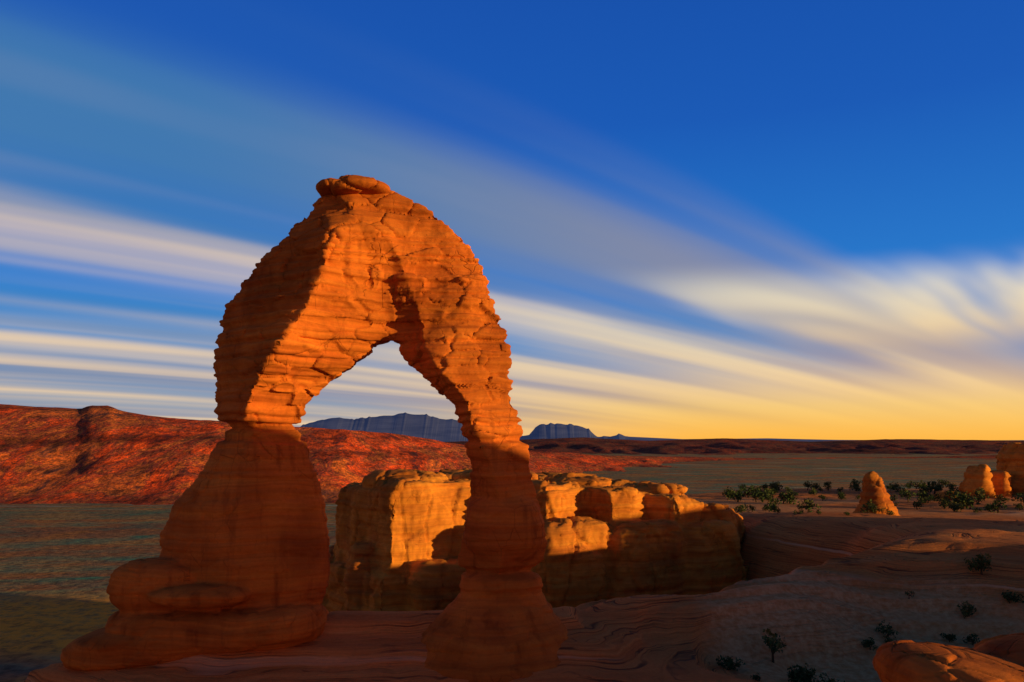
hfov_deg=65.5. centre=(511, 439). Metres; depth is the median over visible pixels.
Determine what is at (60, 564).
valley floor
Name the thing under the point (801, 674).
shrubs
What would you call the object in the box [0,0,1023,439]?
sky
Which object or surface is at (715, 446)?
ridges
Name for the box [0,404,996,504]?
red hills
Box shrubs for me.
[658,478,1023,681]
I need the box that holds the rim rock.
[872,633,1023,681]
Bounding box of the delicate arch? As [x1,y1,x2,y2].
[60,175,567,681]
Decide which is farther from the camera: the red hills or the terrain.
the red hills
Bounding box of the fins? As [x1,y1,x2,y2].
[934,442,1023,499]
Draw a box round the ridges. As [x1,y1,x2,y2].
[447,437,1023,454]
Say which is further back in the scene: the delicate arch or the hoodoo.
the hoodoo
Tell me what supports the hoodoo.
on the terrain
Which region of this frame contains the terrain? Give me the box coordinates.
[24,486,1023,681]
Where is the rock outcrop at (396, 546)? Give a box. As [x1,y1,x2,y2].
[322,468,748,611]
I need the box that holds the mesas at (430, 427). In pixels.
[301,412,1023,441]
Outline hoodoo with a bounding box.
[853,471,899,515]
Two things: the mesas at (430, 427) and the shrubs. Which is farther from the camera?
the mesas at (430, 427)
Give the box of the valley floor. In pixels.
[0,453,997,681]

